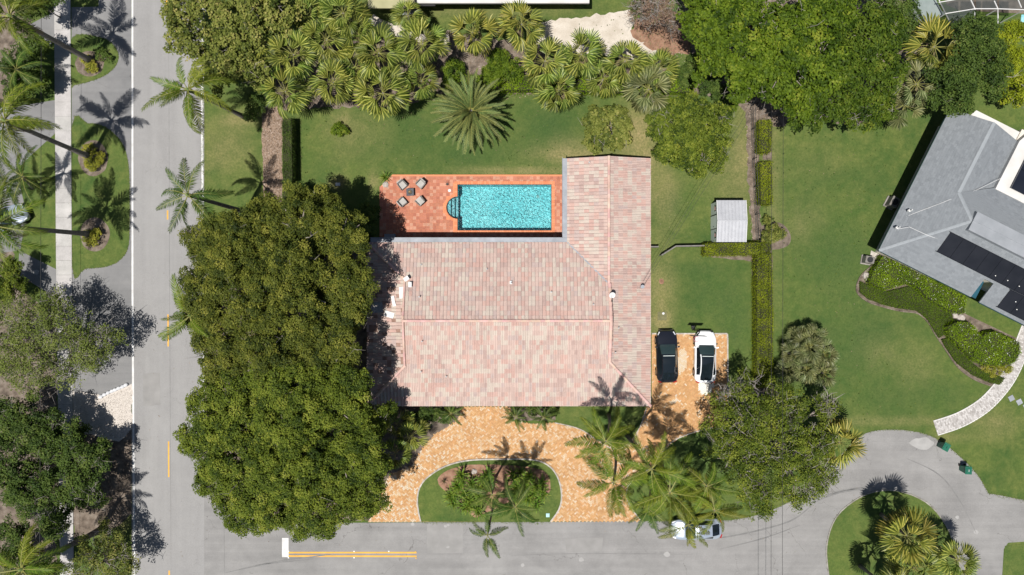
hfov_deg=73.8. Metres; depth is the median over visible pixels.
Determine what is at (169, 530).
road
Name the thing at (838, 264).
clover
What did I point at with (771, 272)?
power line
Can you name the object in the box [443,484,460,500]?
strap leaf plant
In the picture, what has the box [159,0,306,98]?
broadleaf tree
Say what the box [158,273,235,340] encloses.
royal palm
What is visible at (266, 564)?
tyre mark
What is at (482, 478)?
strap leaf plant
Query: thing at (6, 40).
side soil
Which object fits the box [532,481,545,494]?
strap leaf plant
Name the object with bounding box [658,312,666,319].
septic lid
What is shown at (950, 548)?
fan palm
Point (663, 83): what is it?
fan palm
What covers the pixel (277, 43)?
fan palm
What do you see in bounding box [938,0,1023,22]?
pool cage
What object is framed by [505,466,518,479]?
strap leaf plant
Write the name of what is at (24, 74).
coconut palm
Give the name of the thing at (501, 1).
white roof building
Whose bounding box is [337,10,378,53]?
fan palm
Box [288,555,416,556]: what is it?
road marking
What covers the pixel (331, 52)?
fan palm
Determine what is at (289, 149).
hedge
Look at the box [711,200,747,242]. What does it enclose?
garden shed
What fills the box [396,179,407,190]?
patio chair
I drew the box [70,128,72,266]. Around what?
grass tufts
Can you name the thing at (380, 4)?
olive roof building
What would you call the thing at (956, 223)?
grey shingle house
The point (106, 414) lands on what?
gravel
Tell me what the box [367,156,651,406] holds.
tiled roof house
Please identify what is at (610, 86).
fan palm
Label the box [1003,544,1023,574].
grass verge
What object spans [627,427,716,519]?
driveway kerb
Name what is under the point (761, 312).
hedge
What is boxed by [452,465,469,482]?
strap leaf plant
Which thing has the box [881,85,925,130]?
fan palm
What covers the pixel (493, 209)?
swimming pool
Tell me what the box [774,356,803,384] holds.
palmetto
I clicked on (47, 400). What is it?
side soil
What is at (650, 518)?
coconut palm
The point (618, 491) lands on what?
coconut palm
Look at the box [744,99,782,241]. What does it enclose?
leaf litter
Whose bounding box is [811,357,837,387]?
palmetto
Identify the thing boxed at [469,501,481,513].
strap leaf plant
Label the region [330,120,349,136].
garden shrub
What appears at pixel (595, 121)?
shrub tree
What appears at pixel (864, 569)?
fan palm
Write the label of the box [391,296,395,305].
roof patch
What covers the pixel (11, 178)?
coconut palm
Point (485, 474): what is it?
strap leaf plant
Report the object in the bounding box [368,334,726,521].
driveway
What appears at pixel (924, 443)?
pale stain
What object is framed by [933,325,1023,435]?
garden path
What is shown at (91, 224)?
tree mulch ring
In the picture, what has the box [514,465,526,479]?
strap leaf plant
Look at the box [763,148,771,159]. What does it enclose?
planting bed
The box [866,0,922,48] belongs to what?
broadleaf tree
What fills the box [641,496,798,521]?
grass tufts
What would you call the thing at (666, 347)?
black car
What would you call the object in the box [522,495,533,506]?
strap leaf plant
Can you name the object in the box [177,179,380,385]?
ficus tree
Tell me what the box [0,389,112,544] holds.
street tree
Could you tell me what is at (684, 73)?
garden shrub
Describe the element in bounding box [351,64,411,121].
fan palm
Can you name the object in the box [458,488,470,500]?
strap leaf plant
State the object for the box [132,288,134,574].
road marking
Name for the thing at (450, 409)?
palm
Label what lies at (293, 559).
tyre mark
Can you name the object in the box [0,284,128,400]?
street tree
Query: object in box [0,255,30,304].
garden shrub
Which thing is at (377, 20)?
sand patch
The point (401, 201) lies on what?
patio chair
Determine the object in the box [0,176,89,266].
coconut palm
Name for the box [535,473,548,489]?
strap leaf plant
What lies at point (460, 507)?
strap leaf plant
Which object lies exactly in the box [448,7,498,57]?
fan palm
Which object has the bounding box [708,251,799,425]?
planting bed
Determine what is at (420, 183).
patio chair
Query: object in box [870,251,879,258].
ac paving
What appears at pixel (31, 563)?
coconut palm
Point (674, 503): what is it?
coconut palm
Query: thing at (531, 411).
garden shrub
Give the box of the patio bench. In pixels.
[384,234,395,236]
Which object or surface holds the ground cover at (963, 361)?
on the planted bed soil at (980, 326)
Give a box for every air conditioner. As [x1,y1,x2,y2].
[860,255,874,264]
[882,196,900,209]
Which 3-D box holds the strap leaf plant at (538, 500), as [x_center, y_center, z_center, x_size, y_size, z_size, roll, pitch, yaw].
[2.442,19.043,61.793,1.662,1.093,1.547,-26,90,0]
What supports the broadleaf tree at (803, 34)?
on the planting bed at (782, 122)
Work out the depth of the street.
62.40 m
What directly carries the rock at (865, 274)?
on the planted bed soil at (980, 326)
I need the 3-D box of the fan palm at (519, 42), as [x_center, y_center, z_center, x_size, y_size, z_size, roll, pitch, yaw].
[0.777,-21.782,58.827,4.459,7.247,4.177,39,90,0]
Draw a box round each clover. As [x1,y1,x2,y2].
[302,101,555,184]
[773,129,915,419]
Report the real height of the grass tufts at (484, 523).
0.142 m
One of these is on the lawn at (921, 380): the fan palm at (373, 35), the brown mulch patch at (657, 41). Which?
the brown mulch patch at (657, 41)
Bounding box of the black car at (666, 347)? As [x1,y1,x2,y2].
[654,330,679,382]
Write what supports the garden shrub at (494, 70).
on the planting bed at (473, 66)
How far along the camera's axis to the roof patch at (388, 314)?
58.85 m
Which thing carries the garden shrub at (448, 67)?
on the planting bed at (473, 66)
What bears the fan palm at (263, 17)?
on the lawn at (921, 380)
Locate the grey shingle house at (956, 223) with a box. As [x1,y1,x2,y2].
[875,109,1023,325]
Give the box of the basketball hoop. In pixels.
[690,325,706,341]
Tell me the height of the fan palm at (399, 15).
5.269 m
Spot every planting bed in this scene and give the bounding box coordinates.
[205,248,459,520]
[263,30,729,110]
[680,0,925,241]
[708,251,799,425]
[761,222,790,249]
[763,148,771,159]
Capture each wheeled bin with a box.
[937,440,950,451]
[958,463,971,474]
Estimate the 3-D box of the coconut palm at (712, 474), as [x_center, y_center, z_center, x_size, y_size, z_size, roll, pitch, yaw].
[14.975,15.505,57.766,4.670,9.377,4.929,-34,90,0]
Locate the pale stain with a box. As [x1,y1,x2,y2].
[909,437,933,449]
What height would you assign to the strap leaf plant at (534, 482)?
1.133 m
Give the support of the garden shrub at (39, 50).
on the lawn at (921, 380)
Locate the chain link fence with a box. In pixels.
[750,97,760,241]
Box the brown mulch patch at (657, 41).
[630,17,690,55]
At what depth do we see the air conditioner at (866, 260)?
61.62 m
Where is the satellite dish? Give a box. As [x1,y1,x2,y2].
[609,292,614,301]
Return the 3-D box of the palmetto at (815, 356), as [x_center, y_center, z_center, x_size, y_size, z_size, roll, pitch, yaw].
[26.070,5.299,60.764,2.985,3.373,3.331,0,90,0]
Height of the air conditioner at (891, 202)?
0.930 m
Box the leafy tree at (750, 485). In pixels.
[698,366,844,521]
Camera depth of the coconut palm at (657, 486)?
51.46 m
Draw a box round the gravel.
[74,388,132,439]
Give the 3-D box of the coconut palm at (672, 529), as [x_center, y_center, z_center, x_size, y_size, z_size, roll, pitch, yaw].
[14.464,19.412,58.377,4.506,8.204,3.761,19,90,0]
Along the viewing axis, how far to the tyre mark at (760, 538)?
62.39 m
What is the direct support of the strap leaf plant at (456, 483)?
on the island mulch
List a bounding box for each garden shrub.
[0,0,66,21]
[0,32,53,103]
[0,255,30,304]
[0,512,65,574]
[79,54,98,73]
[80,142,105,171]
[81,227,102,246]
[91,47,112,63]
[242,93,265,122]
[289,180,331,200]
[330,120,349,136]
[351,201,380,241]
[403,406,449,430]
[440,56,464,89]
[481,47,524,84]
[525,406,558,416]
[674,53,728,104]
[729,102,737,111]
[760,214,787,243]
[981,364,1013,377]
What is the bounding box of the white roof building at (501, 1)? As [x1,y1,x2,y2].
[417,0,588,3]
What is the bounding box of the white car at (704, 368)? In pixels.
[692,330,718,383]
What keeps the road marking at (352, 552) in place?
on the street
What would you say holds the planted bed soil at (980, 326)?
on the lawn at (921, 380)
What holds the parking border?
on the driveway at (675, 411)
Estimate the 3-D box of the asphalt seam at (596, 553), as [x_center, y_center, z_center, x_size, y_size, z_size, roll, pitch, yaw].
[8.292,24.381,62.388,16.586,0.001,0.170,0,90,0]
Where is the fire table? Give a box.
[406,188,413,195]
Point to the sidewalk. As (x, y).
(62, 56)
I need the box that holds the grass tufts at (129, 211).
[68,115,130,278]
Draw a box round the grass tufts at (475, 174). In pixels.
[393,172,558,174]
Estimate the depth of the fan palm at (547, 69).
57.06 m
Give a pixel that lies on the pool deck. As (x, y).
(427, 218)
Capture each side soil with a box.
[0,2,32,104]
[0,184,57,574]
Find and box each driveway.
[0,100,54,251]
[19,251,55,292]
[31,12,53,44]
[73,384,133,440]
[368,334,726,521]
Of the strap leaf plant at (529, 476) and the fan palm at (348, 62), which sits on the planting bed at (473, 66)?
the fan palm at (348, 62)
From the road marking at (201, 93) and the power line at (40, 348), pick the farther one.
the road marking at (201, 93)
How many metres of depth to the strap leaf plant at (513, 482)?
61.55 m
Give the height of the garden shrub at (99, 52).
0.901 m
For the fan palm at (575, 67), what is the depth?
57.67 m
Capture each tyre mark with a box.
[226,560,304,572]
[258,554,330,564]
[709,506,810,539]
[722,525,799,548]
[814,489,870,502]
[825,486,873,495]
[909,459,975,531]
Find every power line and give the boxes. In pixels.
[39,266,40,574]
[644,101,760,284]
[645,97,756,277]
[771,167,771,377]
[782,0,783,574]
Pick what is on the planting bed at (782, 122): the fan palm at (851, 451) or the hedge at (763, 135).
the hedge at (763, 135)
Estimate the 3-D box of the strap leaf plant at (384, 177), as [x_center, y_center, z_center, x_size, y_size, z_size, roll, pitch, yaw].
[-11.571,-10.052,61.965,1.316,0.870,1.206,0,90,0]
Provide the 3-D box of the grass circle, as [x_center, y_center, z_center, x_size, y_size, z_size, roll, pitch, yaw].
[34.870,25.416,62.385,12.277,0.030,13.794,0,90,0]
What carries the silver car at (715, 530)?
on the street
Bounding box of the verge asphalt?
[72,0,131,394]
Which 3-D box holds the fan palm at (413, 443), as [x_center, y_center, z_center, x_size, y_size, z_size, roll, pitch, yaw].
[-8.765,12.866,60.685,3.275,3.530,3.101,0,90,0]
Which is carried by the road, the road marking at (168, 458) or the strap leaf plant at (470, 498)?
the road marking at (168, 458)
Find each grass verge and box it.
[71,0,98,6]
[71,34,117,86]
[71,116,129,277]
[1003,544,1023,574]
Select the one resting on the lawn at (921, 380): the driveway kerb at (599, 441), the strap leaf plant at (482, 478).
the driveway kerb at (599, 441)
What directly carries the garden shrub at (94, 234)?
on the tree mulch ring at (91, 224)
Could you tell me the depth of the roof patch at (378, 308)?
59.14 m
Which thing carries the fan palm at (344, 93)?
on the planting bed at (473, 66)
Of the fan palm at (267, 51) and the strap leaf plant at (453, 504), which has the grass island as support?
the strap leaf plant at (453, 504)
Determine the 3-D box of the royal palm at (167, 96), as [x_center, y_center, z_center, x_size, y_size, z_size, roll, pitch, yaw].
[-24.660,-15.072,56.279,6.442,12.376,5.831,13,90,0]
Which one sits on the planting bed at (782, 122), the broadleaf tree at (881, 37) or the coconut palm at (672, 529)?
the broadleaf tree at (881, 37)
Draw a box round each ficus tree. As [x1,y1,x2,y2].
[172,359,398,542]
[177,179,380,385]
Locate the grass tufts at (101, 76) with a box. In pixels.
[70,33,118,87]
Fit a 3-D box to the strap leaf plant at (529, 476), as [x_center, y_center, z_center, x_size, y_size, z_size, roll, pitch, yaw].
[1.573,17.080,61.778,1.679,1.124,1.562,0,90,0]
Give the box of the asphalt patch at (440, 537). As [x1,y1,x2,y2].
[427,523,462,553]
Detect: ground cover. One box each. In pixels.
[859,281,952,337]
[941,338,1004,384]
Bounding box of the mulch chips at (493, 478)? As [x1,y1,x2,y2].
[441,466,549,512]
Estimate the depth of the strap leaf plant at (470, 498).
61.52 m
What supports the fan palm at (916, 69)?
on the planting bed at (782, 122)
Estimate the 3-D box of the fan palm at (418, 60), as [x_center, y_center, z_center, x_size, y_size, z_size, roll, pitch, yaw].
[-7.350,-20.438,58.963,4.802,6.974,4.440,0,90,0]
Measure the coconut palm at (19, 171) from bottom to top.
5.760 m
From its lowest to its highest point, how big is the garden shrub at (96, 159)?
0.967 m
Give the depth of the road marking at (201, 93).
62.39 m
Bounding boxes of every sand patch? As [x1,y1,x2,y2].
[366,14,448,43]
[536,10,671,63]
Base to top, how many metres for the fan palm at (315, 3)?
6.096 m
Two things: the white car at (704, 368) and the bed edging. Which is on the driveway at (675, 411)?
the white car at (704, 368)
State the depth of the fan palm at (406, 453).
59.37 m
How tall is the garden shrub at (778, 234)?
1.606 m
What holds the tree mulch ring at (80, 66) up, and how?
on the grass verge at (82, 43)
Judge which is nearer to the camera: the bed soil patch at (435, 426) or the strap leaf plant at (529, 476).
the strap leaf plant at (529, 476)
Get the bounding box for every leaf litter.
[266,50,697,110]
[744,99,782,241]
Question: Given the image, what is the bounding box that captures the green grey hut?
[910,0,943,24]
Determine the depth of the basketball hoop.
59.50 m
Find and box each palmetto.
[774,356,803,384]
[780,340,809,369]
[784,325,812,348]
[790,357,818,384]
[792,330,823,365]
[797,322,827,348]
[809,339,840,367]
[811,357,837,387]
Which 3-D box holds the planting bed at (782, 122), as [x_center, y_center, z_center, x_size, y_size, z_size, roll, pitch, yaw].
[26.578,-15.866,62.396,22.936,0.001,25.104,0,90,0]
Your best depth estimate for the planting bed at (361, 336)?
62.40 m
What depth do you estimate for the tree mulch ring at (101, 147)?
62.38 m
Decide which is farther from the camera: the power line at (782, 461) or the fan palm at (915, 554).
the fan palm at (915, 554)
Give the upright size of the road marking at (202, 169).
0.001 m
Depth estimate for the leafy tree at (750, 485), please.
56.43 m
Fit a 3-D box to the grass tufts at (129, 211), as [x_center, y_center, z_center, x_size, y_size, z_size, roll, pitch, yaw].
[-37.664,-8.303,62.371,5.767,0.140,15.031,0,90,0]
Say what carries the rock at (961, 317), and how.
on the planted bed soil at (980, 326)
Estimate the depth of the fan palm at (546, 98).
58.04 m
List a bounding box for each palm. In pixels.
[0,0,95,62]
[0,46,50,92]
[0,82,92,170]
[0,145,56,207]
[0,159,32,209]
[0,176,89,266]
[0,521,101,574]
[141,55,246,134]
[156,157,239,233]
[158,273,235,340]
[239,0,281,33]
[240,21,290,70]
[259,67,315,118]
[263,28,316,80]
[291,0,326,38]
[298,16,354,65]
[307,58,356,106]
[317,0,371,38]
[330,43,378,86]
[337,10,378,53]
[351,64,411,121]
[353,21,406,79]
[379,436,411,470]
[385,408,414,436]
[390,0,429,33]
[395,16,450,69]
[395,417,430,451]
[400,63,439,100]
[430,68,509,155]
[439,406,463,424]
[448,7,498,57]
[463,467,519,513]
[469,502,508,558]
[485,477,538,536]
[494,0,545,53]
[501,406,526,432]
[520,36,573,89]
[529,406,557,430]
[532,66,580,112]
[562,26,606,80]
[564,406,640,475]
[576,445,652,517]
[584,59,620,98]
[600,40,649,84]
[610,430,695,501]
[620,62,671,114]
[627,486,671,533]
[628,445,701,526]
[640,47,680,88]
[657,486,711,548]
[676,461,741,514]
[683,472,747,534]
[810,417,867,470]
[858,563,913,574]
[875,504,940,567]
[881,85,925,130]
[881,539,942,574]
[887,56,940,109]
[901,11,962,73]
[930,539,981,574]
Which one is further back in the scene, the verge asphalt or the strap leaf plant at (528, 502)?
the verge asphalt
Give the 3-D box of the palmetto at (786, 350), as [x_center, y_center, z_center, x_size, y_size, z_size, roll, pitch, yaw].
[25.096,6.080,60.895,3.036,3.109,2.858,0,90,0]
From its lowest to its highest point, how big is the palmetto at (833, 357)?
3.036 m
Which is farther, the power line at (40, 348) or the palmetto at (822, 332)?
the palmetto at (822, 332)
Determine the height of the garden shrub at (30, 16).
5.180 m
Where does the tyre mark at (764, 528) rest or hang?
on the street
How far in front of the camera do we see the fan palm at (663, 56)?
58.75 m
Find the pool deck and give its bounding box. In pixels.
[380,175,561,236]
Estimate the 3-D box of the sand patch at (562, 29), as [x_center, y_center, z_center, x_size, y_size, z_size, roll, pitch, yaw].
[8.298,-22.891,62.395,12.665,0.001,5.110,0,90,0]
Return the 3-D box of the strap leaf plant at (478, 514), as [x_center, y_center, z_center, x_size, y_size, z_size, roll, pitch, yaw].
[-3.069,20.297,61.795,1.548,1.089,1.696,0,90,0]
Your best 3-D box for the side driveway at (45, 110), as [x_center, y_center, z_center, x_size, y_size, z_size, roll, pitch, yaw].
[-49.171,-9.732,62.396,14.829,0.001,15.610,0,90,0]
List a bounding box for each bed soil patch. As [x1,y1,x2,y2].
[395,408,460,466]
[511,408,555,420]
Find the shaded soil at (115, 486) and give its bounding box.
[73,429,131,537]
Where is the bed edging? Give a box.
[856,254,991,385]
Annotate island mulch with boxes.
[437,464,550,517]
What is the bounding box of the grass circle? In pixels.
[827,491,958,574]
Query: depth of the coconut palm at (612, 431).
51.67 m
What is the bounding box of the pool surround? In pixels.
[967,0,1023,13]
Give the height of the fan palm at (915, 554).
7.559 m
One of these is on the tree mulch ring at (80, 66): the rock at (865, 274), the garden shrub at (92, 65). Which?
the garden shrub at (92, 65)
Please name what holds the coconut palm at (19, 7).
on the tree mulch ring at (80, 66)
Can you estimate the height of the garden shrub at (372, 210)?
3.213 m
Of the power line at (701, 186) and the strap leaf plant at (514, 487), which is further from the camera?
the strap leaf plant at (514, 487)
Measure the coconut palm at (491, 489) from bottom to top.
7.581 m
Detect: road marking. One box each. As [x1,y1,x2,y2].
[131,0,132,287]
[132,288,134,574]
[167,314,168,345]
[168,441,168,476]
[201,8,202,132]
[201,133,203,381]
[282,538,288,556]
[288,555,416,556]
[289,552,416,552]
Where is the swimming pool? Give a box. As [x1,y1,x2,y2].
[443,181,554,233]
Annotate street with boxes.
[204,430,1023,574]
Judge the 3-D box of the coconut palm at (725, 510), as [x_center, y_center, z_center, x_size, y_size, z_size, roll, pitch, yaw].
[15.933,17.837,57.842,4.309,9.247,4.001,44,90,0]
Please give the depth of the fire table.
61.88 m
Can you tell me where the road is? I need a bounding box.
[132,0,203,574]
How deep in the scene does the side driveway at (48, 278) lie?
62.40 m
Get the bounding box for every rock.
[862,272,868,278]
[956,313,964,321]
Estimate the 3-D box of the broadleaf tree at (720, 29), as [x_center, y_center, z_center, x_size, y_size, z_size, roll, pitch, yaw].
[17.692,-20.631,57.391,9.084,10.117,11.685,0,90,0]
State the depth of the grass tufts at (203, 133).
62.37 m
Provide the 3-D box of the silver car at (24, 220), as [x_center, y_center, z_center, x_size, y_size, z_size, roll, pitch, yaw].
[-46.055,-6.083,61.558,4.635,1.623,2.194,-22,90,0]
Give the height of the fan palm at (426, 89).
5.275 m
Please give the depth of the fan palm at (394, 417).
59.57 m
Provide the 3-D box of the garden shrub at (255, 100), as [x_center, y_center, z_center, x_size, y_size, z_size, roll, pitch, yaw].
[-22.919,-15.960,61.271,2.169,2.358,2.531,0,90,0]
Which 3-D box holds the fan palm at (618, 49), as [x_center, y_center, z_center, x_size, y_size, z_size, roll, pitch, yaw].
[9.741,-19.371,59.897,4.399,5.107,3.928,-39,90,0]
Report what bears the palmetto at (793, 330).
on the lawn at (921, 380)
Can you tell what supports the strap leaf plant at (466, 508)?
on the island mulch
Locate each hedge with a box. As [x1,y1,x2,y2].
[281,117,299,199]
[446,72,693,98]
[700,240,772,257]
[749,251,775,388]
[753,118,773,155]
[754,160,774,207]
[865,255,967,314]
[943,319,1021,366]
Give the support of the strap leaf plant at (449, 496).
on the island mulch
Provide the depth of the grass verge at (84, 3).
62.39 m
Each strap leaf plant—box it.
[380,172,390,182]
[442,490,460,503]
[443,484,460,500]
[443,487,457,502]
[444,496,461,508]
[450,478,465,494]
[451,480,466,495]
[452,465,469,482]
[452,474,468,488]
[454,498,468,514]
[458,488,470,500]
[460,493,475,510]
[461,499,473,514]
[464,475,479,488]
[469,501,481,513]
[471,507,486,519]
[475,472,489,486]
[480,465,496,479]
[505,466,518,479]
[505,474,523,486]
[509,479,521,491]
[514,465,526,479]
[520,468,537,485]
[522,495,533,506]
[523,494,536,506]
[527,485,540,500]
[528,473,539,489]
[528,498,542,512]
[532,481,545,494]
[532,494,544,507]
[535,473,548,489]
[536,486,551,502]
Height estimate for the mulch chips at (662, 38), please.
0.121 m
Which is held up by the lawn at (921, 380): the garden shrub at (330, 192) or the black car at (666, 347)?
the garden shrub at (330, 192)
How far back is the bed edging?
62.31 m
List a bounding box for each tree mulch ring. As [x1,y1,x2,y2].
[75,51,103,75]
[78,140,107,175]
[80,217,109,250]
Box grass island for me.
[418,460,560,521]
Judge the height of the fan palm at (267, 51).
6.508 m
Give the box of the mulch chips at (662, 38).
[636,19,691,53]
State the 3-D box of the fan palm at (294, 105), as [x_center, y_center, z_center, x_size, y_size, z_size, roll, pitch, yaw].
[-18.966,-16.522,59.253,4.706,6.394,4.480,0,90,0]
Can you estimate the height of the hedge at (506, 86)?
1.838 m
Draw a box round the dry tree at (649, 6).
[620,0,688,41]
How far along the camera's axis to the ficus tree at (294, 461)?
52.75 m
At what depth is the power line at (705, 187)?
57.73 m
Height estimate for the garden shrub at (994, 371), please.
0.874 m
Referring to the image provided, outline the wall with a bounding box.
[651,245,704,255]
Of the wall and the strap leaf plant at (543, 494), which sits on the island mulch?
the strap leaf plant at (543, 494)
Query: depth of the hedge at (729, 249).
61.30 m
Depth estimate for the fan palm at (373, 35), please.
56.60 m
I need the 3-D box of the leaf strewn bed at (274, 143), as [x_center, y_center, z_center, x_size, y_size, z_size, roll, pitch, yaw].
[-21.934,-11.729,62.394,2.053,0.001,9.789,0,90,0]
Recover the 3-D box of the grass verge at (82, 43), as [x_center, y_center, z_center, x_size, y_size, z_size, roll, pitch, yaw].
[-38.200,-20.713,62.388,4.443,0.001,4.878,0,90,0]
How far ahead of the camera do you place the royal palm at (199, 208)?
52.41 m
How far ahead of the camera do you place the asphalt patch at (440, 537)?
62.39 m
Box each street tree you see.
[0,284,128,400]
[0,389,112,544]
[61,516,140,574]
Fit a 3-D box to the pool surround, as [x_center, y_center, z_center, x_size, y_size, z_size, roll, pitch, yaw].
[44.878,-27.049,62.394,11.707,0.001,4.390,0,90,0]
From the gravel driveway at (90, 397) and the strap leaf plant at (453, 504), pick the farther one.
the gravel driveway at (90, 397)
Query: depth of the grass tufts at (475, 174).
62.37 m
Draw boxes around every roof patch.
[371,302,382,312]
[384,310,394,318]
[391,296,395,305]
[399,287,402,298]
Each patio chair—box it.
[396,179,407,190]
[396,196,407,206]
[415,195,424,205]
[416,178,425,189]
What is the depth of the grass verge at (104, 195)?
62.39 m
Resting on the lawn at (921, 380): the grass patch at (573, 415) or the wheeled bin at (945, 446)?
the grass patch at (573, 415)
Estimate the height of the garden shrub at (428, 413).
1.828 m
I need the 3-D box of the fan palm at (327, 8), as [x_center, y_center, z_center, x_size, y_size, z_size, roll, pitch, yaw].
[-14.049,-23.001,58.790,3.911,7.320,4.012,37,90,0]
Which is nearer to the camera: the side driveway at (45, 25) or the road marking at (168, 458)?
the road marking at (168, 458)
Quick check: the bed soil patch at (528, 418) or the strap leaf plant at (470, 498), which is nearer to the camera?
the strap leaf plant at (470, 498)
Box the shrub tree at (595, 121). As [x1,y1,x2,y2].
[577,103,633,155]
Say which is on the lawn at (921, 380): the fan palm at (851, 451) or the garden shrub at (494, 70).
the fan palm at (851, 451)
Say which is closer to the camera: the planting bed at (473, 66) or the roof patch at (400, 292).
the roof patch at (400, 292)
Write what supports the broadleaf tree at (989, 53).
on the lawn at (921, 380)
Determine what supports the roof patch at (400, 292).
on the tiled roof house at (510, 321)
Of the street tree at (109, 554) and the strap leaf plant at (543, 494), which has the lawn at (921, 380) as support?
the street tree at (109, 554)
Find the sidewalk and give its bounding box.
[54,0,73,574]
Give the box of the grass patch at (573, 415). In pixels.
[555,407,645,444]
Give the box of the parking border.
[652,333,728,425]
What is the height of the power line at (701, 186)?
3.418 m
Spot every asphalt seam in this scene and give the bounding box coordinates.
[169,217,170,493]
[513,553,692,555]
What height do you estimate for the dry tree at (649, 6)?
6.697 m
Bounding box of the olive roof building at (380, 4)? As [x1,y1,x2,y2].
[368,0,434,8]
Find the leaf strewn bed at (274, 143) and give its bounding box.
[261,106,282,211]
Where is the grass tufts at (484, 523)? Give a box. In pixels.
[424,520,543,524]
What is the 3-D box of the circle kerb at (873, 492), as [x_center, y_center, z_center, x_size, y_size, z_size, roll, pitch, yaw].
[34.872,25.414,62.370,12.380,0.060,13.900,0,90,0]
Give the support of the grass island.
on the driveway at (675, 411)
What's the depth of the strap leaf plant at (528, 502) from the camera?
61.58 m
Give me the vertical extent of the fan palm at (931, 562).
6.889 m
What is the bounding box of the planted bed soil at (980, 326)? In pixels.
[857,255,1015,384]
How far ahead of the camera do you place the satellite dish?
57.68 m
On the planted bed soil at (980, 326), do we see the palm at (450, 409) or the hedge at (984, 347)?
the hedge at (984, 347)
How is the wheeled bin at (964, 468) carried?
on the street
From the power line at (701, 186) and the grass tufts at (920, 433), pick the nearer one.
the power line at (701, 186)
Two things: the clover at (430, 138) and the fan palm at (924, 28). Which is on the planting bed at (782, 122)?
the fan palm at (924, 28)
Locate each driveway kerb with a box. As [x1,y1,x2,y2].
[417,458,561,521]
[555,408,646,448]
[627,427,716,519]
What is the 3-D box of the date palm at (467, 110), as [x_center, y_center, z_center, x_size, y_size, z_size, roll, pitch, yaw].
[-3.654,-15.298,59.661,7.126,5.578,7.531,0,90,0]
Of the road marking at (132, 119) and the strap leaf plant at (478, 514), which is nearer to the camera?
the strap leaf plant at (478, 514)
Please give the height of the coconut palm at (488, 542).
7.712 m
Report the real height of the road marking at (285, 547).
0.001 m
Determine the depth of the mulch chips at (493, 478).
62.33 m
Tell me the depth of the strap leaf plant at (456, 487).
61.52 m
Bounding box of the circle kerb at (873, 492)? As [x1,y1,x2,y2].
[826,489,960,574]
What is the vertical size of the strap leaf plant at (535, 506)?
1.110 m
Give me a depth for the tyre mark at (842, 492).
62.39 m
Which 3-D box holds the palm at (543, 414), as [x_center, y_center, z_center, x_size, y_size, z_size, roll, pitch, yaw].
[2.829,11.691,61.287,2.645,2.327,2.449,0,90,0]
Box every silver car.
[0,204,31,230]
[669,516,721,539]
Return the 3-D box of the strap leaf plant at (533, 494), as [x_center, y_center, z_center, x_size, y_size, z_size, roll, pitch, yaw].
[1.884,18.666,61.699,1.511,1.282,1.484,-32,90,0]
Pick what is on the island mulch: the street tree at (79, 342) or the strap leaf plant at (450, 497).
the strap leaf plant at (450, 497)
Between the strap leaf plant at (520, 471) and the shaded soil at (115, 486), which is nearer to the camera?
the strap leaf plant at (520, 471)
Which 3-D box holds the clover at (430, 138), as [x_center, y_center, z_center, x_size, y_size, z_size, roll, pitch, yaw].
[-7.722,-13.526,62.384,24.204,0.174,7.348,-5,90,0]
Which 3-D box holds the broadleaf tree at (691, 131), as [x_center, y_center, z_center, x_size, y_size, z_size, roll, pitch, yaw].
[15.370,-13.100,59.668,7.874,5.564,7.671,0,90,0]
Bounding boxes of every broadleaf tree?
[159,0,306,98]
[643,89,737,179]
[675,0,783,105]
[746,0,859,124]
[786,1,910,136]
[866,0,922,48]
[921,10,1020,117]
[995,19,1023,108]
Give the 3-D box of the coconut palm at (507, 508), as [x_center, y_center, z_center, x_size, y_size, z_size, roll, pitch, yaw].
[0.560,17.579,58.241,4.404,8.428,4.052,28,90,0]
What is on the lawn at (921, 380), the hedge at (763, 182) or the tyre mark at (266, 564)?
the hedge at (763, 182)
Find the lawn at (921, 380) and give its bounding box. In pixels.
[13,0,1023,574]
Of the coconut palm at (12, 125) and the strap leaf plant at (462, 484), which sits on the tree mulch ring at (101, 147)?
the coconut palm at (12, 125)
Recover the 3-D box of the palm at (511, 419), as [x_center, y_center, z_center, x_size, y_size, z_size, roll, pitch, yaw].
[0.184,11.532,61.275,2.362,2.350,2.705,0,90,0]
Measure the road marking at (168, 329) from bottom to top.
0.001 m
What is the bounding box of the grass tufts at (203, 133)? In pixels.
[200,9,205,193]
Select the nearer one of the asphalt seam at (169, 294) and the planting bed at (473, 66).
the asphalt seam at (169, 294)
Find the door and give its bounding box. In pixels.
[711,215,716,228]
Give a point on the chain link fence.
(757, 174)
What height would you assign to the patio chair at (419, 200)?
0.848 m
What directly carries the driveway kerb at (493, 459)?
on the grass island
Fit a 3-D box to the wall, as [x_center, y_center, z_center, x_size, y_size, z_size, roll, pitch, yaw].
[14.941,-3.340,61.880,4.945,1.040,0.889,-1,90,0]
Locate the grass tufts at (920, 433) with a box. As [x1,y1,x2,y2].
[837,428,987,493]
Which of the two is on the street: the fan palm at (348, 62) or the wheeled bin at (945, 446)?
the wheeled bin at (945, 446)
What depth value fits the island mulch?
62.34 m
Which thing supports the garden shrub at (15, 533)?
on the lawn at (921, 380)
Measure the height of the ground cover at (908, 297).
0.450 m
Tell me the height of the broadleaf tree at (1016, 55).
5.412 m

